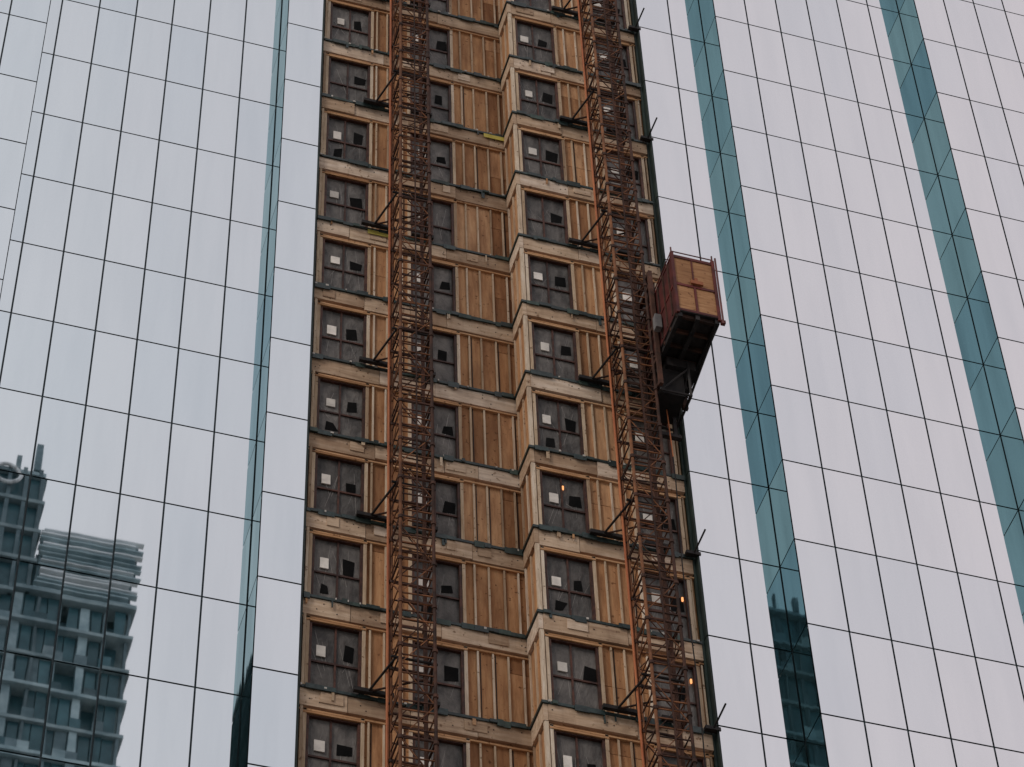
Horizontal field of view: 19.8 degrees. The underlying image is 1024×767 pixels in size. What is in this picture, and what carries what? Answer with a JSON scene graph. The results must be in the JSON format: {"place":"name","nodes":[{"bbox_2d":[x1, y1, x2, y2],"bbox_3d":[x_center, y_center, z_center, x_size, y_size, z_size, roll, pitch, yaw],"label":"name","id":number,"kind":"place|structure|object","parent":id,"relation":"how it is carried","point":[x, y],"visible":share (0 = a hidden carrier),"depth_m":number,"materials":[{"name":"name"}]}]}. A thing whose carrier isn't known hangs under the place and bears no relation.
{"place":"outdoors","nodes":[
{"label":"outdoors","id":0,"kind":"place"},
{"label":"ground","id":1,"kind":"structure","parent":0,"visible":0},
{"bbox_2d":[353,0,439,766],"bbox_3d":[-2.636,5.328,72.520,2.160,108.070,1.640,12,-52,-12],"label":"hoist mast","id":2,"kind":"object","parent":1,"relation":"on","point":[422,234],"visible":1,"depth_m":77.77,"materials":[{"name":"metal"}]},
{"bbox_2d":[0,0,1023,766],"bbox_3d":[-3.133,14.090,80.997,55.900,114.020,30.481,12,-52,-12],"label":"glass skyscraper","id":3,"kind":"structure","parent":1,"relation":"on","point":[192,388],"depth_m":80.68,"materials":[{"name":"grey glass"}]},
{"bbox_2d":[551,0,697,766],"bbox_3d":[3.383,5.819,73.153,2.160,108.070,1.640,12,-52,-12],"label":"hoist mast","id":4,"kind":"object","parent":1,"relation":"on","point":[657,522],"visible":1,"depth_m":79.01,"materials":[{"name":"metal"}]},
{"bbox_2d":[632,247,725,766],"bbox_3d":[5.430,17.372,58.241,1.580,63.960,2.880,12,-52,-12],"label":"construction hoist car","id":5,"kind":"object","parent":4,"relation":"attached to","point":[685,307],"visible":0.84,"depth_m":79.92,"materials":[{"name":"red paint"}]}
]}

